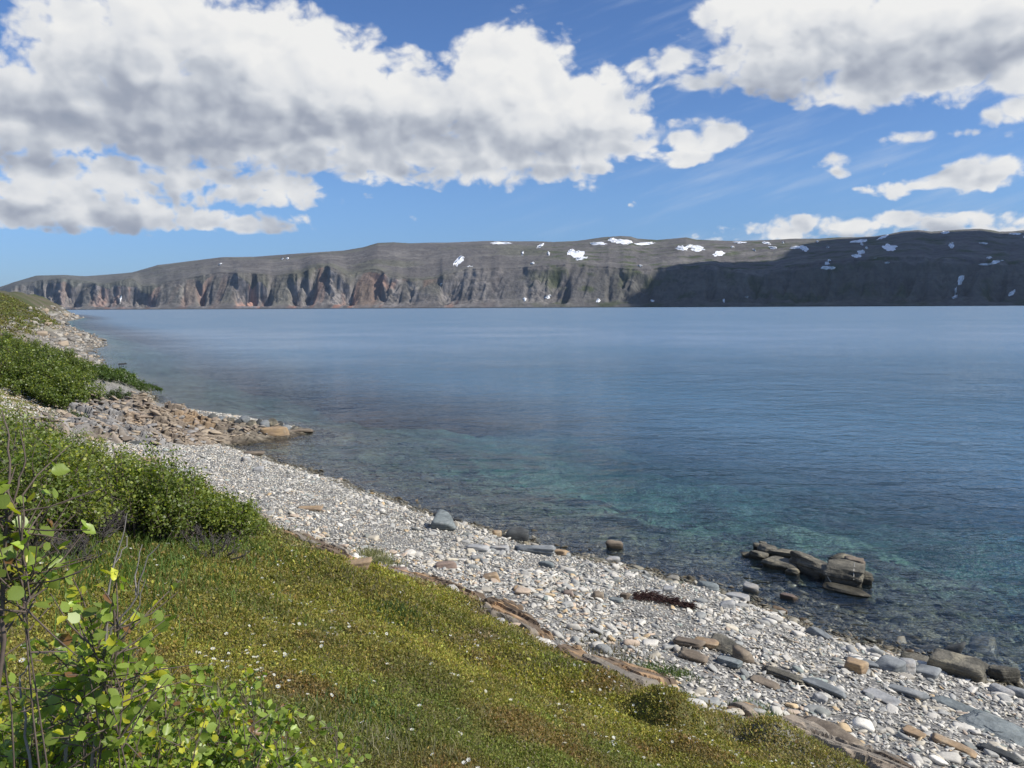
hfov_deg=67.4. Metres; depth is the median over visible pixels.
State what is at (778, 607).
boulder
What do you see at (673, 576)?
beach stone
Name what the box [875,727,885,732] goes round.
beach stone
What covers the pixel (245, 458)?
boulder
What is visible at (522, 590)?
beach stone
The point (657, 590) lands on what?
boulder
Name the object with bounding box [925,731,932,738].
beach stone
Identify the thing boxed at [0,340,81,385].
birch shrub
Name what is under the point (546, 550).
flat rock
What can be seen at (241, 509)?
birch shrub
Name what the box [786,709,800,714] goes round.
beach stone
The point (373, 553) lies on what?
grass
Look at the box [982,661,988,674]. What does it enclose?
flat rock
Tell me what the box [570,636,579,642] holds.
beach stone
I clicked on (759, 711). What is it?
beach stone
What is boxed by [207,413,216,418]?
spit rock
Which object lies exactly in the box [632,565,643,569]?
beach stone
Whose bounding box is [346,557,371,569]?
flat rock
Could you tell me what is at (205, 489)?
birch shrub
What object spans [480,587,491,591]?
beach stone
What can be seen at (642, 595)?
seaweed
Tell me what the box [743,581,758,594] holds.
flat rock
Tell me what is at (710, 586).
boulder
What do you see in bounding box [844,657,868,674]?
boulder
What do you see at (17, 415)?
birch shrub
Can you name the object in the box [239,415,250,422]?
spit rock
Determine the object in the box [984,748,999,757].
beach stone
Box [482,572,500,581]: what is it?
boulder
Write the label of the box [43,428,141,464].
birch shrub
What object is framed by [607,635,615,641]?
beach stone
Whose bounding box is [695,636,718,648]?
flat rock
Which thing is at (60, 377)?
birch shrub
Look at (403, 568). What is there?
flat rock
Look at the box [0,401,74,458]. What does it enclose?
birch shrub
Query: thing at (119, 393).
birch shrub
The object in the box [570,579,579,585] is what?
beach stone
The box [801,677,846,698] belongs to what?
flat rock
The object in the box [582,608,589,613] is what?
beach stone
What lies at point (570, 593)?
boulder
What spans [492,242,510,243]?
snow patch
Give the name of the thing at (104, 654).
bare twig
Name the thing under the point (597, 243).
snow patch
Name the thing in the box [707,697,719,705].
beach stone
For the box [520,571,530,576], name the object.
beach stone
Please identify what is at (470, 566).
beach stone
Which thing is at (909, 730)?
flat rock
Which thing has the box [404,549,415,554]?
beach stone
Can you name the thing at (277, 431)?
flat rock
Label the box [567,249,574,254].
snow patch
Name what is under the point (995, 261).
snow patch
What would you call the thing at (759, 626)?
beach stone
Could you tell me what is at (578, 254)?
snow patch
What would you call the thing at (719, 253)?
snow patch
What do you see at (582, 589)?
beach stone
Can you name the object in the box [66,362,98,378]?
birch shrub
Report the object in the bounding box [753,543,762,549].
skerry rock
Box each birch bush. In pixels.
[0,445,101,767]
[0,638,239,767]
[1,563,203,767]
[159,663,361,767]
[305,715,373,767]
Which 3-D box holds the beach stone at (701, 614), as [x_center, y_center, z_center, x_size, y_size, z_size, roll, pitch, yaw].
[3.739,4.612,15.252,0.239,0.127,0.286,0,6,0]
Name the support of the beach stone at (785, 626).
on the beach at (850, 716)
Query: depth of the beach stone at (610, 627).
13.26 m
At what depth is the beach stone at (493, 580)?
15.26 m
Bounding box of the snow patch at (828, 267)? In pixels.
[821,266,834,269]
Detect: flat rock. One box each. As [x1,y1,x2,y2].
[129,441,142,444]
[243,451,264,455]
[260,426,289,435]
[290,428,313,432]
[297,505,322,510]
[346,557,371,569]
[390,566,407,569]
[435,561,456,568]
[466,544,490,552]
[490,545,509,552]
[515,545,555,556]
[554,549,568,554]
[672,636,705,649]
[678,648,708,664]
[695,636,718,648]
[711,633,746,655]
[717,655,742,668]
[725,592,749,600]
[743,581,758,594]
[749,674,779,689]
[762,664,805,684]
[796,713,864,745]
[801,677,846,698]
[805,627,831,639]
[843,656,878,667]
[862,688,900,705]
[888,684,929,699]
[900,651,928,661]
[902,725,925,738]
[927,648,986,683]
[930,695,975,711]
[932,732,977,757]
[956,709,1023,746]
[976,742,1023,765]
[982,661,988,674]
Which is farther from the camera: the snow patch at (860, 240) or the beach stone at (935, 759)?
the snow patch at (860, 240)
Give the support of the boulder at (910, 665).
on the beach at (850, 716)
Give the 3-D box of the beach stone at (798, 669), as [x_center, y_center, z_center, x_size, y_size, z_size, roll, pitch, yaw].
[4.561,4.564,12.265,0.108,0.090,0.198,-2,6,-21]
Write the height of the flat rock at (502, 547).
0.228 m
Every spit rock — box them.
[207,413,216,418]
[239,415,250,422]
[246,420,256,425]
[259,420,269,426]
[268,418,277,426]
[283,424,291,429]
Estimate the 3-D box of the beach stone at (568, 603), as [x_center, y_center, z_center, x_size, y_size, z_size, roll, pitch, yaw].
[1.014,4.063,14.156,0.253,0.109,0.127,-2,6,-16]
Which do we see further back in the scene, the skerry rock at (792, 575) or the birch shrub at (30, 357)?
the birch shrub at (30, 357)
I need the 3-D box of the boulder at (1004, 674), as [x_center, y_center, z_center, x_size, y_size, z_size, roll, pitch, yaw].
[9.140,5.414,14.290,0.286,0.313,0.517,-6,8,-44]
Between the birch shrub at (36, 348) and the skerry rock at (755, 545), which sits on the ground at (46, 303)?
the birch shrub at (36, 348)
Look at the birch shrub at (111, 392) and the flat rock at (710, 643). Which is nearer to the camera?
the flat rock at (710, 643)
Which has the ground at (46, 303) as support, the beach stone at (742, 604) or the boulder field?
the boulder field
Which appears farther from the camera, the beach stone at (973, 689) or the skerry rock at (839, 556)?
the skerry rock at (839, 556)
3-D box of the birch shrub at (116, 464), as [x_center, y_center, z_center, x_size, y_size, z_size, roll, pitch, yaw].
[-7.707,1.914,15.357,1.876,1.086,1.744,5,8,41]
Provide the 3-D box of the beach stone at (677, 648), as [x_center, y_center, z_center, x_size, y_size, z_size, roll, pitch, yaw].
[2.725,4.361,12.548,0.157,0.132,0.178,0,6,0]
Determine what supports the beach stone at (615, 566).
on the beach at (850, 716)
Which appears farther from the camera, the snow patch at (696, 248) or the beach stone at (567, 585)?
the snow patch at (696, 248)
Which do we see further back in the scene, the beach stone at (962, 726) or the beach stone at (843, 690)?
the beach stone at (843, 690)
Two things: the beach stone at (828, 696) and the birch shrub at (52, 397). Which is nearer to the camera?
the beach stone at (828, 696)
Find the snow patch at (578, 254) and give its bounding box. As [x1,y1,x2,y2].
[571,250,584,257]
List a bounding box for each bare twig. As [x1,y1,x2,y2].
[0,410,25,688]
[0,581,33,630]
[19,647,64,767]
[63,544,159,762]
[90,513,127,766]
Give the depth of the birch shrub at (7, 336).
66.48 m
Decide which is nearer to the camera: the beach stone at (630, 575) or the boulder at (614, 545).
the beach stone at (630, 575)
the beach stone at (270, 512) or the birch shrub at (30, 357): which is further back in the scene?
the birch shrub at (30, 357)
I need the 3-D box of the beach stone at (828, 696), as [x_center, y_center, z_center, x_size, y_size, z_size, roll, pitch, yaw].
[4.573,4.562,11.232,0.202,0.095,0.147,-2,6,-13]
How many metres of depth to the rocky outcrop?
38.57 m
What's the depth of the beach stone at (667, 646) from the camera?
12.60 m
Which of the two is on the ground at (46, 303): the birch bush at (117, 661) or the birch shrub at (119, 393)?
the birch bush at (117, 661)
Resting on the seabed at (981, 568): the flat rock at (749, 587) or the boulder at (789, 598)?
the boulder at (789, 598)
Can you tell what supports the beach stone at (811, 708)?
on the beach at (850, 716)
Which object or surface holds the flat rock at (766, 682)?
on the beach at (850, 716)
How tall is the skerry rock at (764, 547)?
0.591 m
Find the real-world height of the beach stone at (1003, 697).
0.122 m
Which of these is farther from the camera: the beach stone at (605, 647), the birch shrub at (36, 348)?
the birch shrub at (36, 348)
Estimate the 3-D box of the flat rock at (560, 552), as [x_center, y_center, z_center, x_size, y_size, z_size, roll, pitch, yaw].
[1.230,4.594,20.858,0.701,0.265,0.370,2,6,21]
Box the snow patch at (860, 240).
[850,239,866,242]
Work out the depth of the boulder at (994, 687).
13.15 m
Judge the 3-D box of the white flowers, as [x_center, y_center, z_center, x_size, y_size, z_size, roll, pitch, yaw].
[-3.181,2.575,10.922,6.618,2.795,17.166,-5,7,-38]
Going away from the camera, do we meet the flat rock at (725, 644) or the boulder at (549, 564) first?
the flat rock at (725, 644)
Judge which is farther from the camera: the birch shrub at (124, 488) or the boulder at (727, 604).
the boulder at (727, 604)
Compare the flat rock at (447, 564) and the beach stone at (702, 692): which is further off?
the flat rock at (447, 564)
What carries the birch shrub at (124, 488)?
on the ground at (46, 303)
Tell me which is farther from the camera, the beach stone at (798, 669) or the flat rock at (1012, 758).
the beach stone at (798, 669)
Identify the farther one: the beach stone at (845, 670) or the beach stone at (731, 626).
the beach stone at (731, 626)
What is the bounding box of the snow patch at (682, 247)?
[676,245,686,250]
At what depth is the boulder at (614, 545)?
22.30 m
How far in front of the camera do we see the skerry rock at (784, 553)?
21.39 m
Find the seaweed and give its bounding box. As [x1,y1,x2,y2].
[626,589,699,610]
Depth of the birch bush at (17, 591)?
1.26 m
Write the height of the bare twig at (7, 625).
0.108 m
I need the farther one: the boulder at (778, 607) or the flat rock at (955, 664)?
the boulder at (778, 607)
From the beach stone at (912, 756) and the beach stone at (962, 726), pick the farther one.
the beach stone at (962, 726)
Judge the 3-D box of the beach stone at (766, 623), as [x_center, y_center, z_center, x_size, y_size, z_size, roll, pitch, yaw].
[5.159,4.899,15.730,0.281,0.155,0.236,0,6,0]
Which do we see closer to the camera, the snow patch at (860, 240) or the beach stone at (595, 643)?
the beach stone at (595, 643)
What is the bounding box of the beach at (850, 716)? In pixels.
[52,392,1023,767]
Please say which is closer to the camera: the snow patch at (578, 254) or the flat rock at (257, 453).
the flat rock at (257, 453)
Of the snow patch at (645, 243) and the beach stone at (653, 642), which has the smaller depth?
the beach stone at (653, 642)
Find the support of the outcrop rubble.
on the rocky outcrop
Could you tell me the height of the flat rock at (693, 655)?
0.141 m
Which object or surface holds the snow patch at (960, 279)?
on the mountain
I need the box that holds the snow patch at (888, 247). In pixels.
[882,243,897,250]
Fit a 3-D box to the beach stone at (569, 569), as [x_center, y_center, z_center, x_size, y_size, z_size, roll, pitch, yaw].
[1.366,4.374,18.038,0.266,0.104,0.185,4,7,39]
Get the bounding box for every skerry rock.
[740,552,750,565]
[748,550,768,568]
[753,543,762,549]
[757,544,776,551]
[761,556,797,580]
[766,549,792,558]
[783,568,799,585]
[789,550,826,582]
[814,563,826,588]
[821,582,871,606]
[823,559,865,589]
[828,553,854,558]
[843,556,865,564]
[862,571,873,594]
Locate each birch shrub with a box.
[0,330,40,354]
[0,338,57,390]
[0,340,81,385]
[0,367,60,397]
[0,394,46,451]
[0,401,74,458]
[0,407,66,474]
[0,412,93,545]
[0,427,132,545]
[9,432,97,507]
[14,337,61,354]
[16,358,106,401]
[16,415,124,463]
[23,377,90,409]
[33,345,93,372]
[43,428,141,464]
[52,405,87,417]
[65,449,114,499]
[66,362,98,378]
[68,437,155,513]
[81,362,130,382]
[81,435,209,542]
[88,362,151,389]
[97,458,174,479]
[101,364,164,393]
[101,388,122,400]
[108,386,131,398]
[123,444,230,541]
[157,467,240,539]
[189,486,266,546]
[237,506,268,537]
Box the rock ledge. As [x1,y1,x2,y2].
[254,511,913,767]
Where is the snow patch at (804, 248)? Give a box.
[799,245,808,251]
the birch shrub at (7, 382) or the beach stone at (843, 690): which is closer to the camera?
the beach stone at (843, 690)
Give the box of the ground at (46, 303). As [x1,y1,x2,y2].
[0,291,810,767]
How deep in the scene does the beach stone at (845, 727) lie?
10.01 m
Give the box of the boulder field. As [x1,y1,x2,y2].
[1,306,107,364]
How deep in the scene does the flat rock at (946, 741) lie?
9.85 m
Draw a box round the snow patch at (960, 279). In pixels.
[957,275,963,284]
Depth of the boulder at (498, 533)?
22.82 m
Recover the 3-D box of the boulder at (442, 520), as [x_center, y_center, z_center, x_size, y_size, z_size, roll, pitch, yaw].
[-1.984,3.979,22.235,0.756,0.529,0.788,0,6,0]
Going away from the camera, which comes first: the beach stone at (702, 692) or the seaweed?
the beach stone at (702, 692)
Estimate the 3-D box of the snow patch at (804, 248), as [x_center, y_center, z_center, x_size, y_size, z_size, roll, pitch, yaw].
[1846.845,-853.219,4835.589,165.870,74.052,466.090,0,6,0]
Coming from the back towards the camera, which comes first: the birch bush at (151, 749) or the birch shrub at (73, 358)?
the birch shrub at (73, 358)
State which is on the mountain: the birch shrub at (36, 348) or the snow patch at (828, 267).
the snow patch at (828, 267)
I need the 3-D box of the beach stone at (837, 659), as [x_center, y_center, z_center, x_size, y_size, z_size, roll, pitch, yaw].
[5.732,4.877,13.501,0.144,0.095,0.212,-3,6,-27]
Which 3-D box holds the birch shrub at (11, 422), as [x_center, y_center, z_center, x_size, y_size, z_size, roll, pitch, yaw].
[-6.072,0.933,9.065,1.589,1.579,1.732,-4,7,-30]
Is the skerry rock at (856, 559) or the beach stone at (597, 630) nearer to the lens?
the beach stone at (597, 630)
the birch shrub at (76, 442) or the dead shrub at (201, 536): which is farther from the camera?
the birch shrub at (76, 442)
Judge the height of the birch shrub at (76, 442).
1.467 m
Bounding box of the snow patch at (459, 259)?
[453,256,464,265]
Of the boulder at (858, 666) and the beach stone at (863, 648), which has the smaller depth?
the boulder at (858, 666)
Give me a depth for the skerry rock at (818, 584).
19.78 m
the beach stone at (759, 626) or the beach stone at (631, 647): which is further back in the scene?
the beach stone at (759, 626)
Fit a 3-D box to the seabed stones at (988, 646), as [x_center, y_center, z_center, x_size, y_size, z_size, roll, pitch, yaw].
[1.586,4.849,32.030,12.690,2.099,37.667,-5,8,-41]
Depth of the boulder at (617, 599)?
15.13 m
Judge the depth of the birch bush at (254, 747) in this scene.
2.04 m
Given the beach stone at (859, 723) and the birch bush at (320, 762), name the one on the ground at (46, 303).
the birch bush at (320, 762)
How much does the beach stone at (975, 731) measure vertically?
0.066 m
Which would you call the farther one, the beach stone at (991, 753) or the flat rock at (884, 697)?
the flat rock at (884, 697)
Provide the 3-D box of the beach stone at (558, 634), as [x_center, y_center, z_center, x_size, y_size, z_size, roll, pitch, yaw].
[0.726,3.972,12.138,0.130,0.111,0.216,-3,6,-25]
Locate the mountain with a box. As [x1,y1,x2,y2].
[0,229,1023,330]
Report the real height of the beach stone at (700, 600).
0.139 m
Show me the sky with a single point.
(136, 135)
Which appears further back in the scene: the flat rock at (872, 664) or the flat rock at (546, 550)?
the flat rock at (546, 550)
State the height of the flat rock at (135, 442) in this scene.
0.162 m
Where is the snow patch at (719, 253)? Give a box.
[712,251,724,256]
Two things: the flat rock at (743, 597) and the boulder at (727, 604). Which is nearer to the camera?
the boulder at (727, 604)
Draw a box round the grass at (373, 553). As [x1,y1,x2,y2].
[0,514,855,767]
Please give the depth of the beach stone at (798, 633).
15.39 m
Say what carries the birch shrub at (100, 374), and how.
on the ground at (46, 303)
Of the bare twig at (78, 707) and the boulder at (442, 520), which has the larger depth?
the boulder at (442, 520)
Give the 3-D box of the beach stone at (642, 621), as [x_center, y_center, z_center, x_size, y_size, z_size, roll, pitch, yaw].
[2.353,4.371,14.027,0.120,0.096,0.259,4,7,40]
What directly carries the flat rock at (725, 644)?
on the beach at (850, 716)
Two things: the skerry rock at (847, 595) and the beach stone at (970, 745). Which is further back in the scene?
the skerry rock at (847, 595)
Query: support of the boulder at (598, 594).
on the beach at (850, 716)
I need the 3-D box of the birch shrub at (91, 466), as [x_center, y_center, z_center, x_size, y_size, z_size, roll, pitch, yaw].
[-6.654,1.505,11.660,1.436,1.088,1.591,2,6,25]
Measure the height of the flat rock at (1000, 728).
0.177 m
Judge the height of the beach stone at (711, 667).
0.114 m
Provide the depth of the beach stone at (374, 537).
18.52 m
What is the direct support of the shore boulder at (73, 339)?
on the ground at (46, 303)
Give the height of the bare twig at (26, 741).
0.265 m
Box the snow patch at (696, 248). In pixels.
[690,245,704,251]
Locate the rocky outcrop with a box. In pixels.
[30,393,305,448]
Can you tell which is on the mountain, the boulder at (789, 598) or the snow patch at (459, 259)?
the snow patch at (459, 259)
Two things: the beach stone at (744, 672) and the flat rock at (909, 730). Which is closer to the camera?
the flat rock at (909, 730)
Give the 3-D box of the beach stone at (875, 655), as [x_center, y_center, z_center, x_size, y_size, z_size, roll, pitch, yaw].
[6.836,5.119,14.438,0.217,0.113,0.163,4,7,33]
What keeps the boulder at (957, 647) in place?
on the seabed at (981, 568)
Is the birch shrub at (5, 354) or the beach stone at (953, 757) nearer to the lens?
the beach stone at (953, 757)
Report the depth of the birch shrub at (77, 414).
34.34 m
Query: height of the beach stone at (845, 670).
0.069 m
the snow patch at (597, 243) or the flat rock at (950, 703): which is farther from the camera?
the snow patch at (597, 243)
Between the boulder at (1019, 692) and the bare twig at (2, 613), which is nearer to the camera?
the bare twig at (2, 613)
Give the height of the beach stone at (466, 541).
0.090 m
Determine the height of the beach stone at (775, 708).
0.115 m
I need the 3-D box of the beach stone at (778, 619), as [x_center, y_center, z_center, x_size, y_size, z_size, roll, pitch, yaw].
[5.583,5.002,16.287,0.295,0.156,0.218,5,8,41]
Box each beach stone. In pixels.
[266,510,274,514]
[368,535,378,540]
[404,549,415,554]
[414,552,422,555]
[444,558,458,560]
[461,540,470,543]
[466,548,476,553]
[468,564,479,569]
[471,554,482,559]
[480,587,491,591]
[490,578,499,582]
[497,550,505,554]
[514,586,530,594]
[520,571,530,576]
[552,630,563,639]
[560,601,572,605]
[561,583,572,589]
[564,568,574,570]
[567,624,581,629]
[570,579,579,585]
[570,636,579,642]
[578,587,588,591]
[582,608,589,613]
[586,634,597,638]
[589,641,602,652]
[590,627,602,634]
[594,644,613,655]
[605,624,614,630]
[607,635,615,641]
[612,563,619,569]
[623,639,639,645]
[624,573,634,577]
[627,645,637,651]
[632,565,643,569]
[637,619,645,625]
[642,639,658,646]
[647,651,661,658]
[651,623,659,628]
[663,644,674,649]
[666,575,679,577]
[673,646,680,652]
[693,690,705,695]
[694,598,707,602]
[695,612,705,617]
[697,696,716,705]
[707,664,716,672]
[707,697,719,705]
[723,623,738,631]
[731,708,744,715]
[735,603,749,607]
[740,669,748,677]
[747,630,760,635]
[752,624,763,628]
[754,708,766,714]
[757,619,770,625]
[762,617,776,625]
[768,615,782,622]
[770,706,782,716]
[772,702,781,706]
[780,624,793,630]
[781,654,791,660]
[785,702,797,708]
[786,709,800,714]
[791,665,803,672]
[792,630,805,636]
[804,705,822,711]
[814,707,830,716]
[817,692,831,698]
[832,657,844,663]
[835,686,847,694]
[837,723,851,731]
[841,668,850,673]
[846,645,858,653]
[852,717,874,731]
[856,646,867,651]
[869,648,884,655]
[870,653,881,657]
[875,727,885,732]
[883,646,893,650]
[886,703,898,713]
[897,732,913,741]
[898,672,914,679]
[909,753,923,765]
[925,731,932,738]
[929,754,947,765]
[937,751,961,764]
[952,722,974,732]
[962,742,976,749]
[968,729,980,733]
[969,686,976,692]
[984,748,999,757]
[987,741,1004,749]
[997,694,1012,701]
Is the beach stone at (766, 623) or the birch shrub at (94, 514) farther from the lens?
the beach stone at (766, 623)
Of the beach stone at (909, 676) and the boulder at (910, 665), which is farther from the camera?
the boulder at (910, 665)
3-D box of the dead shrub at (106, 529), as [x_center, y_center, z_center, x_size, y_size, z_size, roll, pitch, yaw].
[-4.831,1.420,8.741,0.992,0.853,0.996,0,6,0]
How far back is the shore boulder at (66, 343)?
123.84 m
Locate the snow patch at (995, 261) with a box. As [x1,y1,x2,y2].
[987,260,1002,264]
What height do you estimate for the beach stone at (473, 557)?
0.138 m
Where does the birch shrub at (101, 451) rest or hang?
on the ground at (46, 303)
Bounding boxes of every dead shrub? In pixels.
[29,529,107,567]
[61,474,135,542]
[173,524,250,559]
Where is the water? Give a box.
[67,306,1023,664]
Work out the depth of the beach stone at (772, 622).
15.85 m
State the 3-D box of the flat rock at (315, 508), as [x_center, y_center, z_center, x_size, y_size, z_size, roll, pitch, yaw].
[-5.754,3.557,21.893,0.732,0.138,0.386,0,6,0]
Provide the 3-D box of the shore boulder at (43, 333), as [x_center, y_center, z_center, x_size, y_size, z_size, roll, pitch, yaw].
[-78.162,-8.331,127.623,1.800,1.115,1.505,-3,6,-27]
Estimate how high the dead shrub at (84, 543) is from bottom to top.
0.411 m
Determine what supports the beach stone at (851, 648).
on the beach at (850, 716)
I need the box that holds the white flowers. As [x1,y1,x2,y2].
[126,531,814,767]
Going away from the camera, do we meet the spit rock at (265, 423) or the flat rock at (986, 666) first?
the flat rock at (986, 666)
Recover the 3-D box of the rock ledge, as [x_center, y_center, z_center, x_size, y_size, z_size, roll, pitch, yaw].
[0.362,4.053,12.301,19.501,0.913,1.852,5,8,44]
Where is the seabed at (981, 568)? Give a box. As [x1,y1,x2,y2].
[67,316,1023,668]
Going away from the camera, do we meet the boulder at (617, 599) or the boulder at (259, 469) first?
the boulder at (617, 599)
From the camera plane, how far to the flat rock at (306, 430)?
42.90 m
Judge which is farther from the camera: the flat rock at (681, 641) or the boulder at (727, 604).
the boulder at (727, 604)
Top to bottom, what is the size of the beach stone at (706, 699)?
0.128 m
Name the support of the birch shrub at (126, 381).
on the ground at (46, 303)
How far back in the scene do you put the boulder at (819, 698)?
11.04 m
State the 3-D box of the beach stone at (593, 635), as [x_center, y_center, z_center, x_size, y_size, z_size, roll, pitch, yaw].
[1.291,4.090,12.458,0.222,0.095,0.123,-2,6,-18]
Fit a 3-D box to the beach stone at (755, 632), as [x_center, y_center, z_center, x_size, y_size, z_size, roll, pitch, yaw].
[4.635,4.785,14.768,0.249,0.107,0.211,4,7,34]
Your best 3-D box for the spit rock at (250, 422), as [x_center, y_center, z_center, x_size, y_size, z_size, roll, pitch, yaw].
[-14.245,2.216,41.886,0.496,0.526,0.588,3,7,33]
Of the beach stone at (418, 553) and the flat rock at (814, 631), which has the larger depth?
the beach stone at (418, 553)
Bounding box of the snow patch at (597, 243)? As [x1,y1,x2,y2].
[590,242,605,244]
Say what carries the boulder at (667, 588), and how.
on the beach at (850, 716)
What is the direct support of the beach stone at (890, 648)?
on the beach at (850, 716)
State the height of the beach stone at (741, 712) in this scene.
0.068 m
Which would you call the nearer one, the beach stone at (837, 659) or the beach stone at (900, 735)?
the beach stone at (900, 735)
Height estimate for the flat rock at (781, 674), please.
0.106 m
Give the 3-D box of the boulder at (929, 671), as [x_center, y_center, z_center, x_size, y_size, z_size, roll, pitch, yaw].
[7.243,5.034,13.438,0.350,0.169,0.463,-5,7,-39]
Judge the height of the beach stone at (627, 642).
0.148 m
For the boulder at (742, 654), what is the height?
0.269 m
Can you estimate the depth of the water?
75.90 m
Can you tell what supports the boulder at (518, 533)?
on the beach at (850, 716)
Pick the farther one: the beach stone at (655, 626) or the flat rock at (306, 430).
the flat rock at (306, 430)
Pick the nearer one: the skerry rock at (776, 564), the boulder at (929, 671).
the boulder at (929, 671)
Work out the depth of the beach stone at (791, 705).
10.57 m
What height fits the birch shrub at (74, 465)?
1.344 m
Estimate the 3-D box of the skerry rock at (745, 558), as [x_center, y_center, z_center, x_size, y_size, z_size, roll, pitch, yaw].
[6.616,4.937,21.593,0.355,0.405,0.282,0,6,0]
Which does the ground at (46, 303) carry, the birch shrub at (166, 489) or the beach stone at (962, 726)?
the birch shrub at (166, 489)
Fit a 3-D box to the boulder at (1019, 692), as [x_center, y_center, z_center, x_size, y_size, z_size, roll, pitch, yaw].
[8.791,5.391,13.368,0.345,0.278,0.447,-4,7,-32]
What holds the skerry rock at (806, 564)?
in the water
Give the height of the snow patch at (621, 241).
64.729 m
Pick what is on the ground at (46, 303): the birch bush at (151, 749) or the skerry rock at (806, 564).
the birch bush at (151, 749)
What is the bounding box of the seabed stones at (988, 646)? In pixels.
[258,429,1023,679]
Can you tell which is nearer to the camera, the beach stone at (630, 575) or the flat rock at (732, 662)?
the flat rock at (732, 662)
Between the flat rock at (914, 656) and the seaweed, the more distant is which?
the seaweed
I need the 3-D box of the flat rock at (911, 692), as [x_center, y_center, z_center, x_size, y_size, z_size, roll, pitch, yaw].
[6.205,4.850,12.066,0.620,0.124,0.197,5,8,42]
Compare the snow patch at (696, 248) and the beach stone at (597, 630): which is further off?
the snow patch at (696, 248)
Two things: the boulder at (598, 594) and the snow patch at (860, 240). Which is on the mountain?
the snow patch at (860, 240)
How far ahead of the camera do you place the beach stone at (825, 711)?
10.51 m
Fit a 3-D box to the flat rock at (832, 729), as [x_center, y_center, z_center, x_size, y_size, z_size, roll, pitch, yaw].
[3.990,4.427,9.738,0.434,0.113,1.096,-4,7,-32]
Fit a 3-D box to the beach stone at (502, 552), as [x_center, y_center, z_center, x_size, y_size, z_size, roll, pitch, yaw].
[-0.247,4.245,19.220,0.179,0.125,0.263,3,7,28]
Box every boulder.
[36,330,47,335]
[58,341,68,345]
[67,337,76,341]
[241,456,250,461]
[253,466,263,472]
[430,510,455,530]
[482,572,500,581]
[492,530,501,536]
[505,527,528,540]
[538,561,553,568]
[563,590,573,596]
[592,591,603,598]
[605,540,622,551]
[605,556,619,561]
[608,597,622,602]
[620,592,629,599]
[652,589,661,595]
[663,585,673,592]
[697,581,718,591]
[720,600,734,608]
[732,645,754,663]
[772,605,787,613]
[780,592,798,603]
[812,693,827,703]
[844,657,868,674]
[875,655,905,672]
[899,658,915,674]
[916,664,941,679]
[944,642,965,653]
[988,665,1020,683]
[989,683,1014,697]
[1005,685,1023,698]
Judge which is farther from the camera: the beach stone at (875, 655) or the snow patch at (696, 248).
the snow patch at (696, 248)
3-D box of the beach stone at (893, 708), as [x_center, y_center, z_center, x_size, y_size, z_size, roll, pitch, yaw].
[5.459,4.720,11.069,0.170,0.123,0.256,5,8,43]
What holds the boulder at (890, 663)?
on the beach at (850, 716)
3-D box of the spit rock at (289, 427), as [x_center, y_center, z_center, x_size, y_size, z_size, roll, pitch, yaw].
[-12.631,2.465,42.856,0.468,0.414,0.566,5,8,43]
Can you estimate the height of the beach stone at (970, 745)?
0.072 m
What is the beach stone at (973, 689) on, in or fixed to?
on the beach at (850, 716)
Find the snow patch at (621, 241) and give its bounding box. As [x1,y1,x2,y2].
[616,239,632,243]
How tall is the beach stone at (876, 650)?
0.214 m
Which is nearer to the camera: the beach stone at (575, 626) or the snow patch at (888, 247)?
the beach stone at (575, 626)
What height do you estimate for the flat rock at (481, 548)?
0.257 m
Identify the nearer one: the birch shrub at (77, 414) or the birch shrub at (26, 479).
the birch shrub at (26, 479)
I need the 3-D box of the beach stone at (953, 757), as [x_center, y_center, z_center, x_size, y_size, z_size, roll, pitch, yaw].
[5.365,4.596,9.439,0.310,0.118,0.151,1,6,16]
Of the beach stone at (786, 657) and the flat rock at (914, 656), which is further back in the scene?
the flat rock at (914, 656)
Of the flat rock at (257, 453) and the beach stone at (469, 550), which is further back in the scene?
the flat rock at (257, 453)
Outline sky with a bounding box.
[0,0,1023,286]
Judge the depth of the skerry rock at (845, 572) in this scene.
19.31 m
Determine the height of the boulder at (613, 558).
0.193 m
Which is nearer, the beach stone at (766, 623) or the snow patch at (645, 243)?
the beach stone at (766, 623)
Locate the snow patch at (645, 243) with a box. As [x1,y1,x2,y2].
[635,242,653,244]
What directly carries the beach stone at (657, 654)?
on the beach at (850, 716)
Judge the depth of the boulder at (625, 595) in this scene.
15.50 m
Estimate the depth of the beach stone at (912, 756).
9.29 m
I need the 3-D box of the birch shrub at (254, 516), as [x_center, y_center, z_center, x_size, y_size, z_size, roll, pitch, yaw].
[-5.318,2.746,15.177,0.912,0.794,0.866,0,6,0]
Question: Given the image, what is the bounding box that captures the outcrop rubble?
[28,391,288,445]
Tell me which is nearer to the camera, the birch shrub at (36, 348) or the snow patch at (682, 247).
the birch shrub at (36, 348)
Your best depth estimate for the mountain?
4606.51 m
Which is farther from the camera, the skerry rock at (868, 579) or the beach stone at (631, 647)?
the skerry rock at (868, 579)
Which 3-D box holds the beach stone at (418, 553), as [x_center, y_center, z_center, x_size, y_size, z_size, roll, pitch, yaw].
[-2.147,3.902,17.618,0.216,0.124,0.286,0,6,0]
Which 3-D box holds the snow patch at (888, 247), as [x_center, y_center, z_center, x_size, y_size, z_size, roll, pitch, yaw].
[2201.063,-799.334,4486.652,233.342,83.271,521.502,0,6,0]
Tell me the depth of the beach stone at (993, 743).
10.24 m

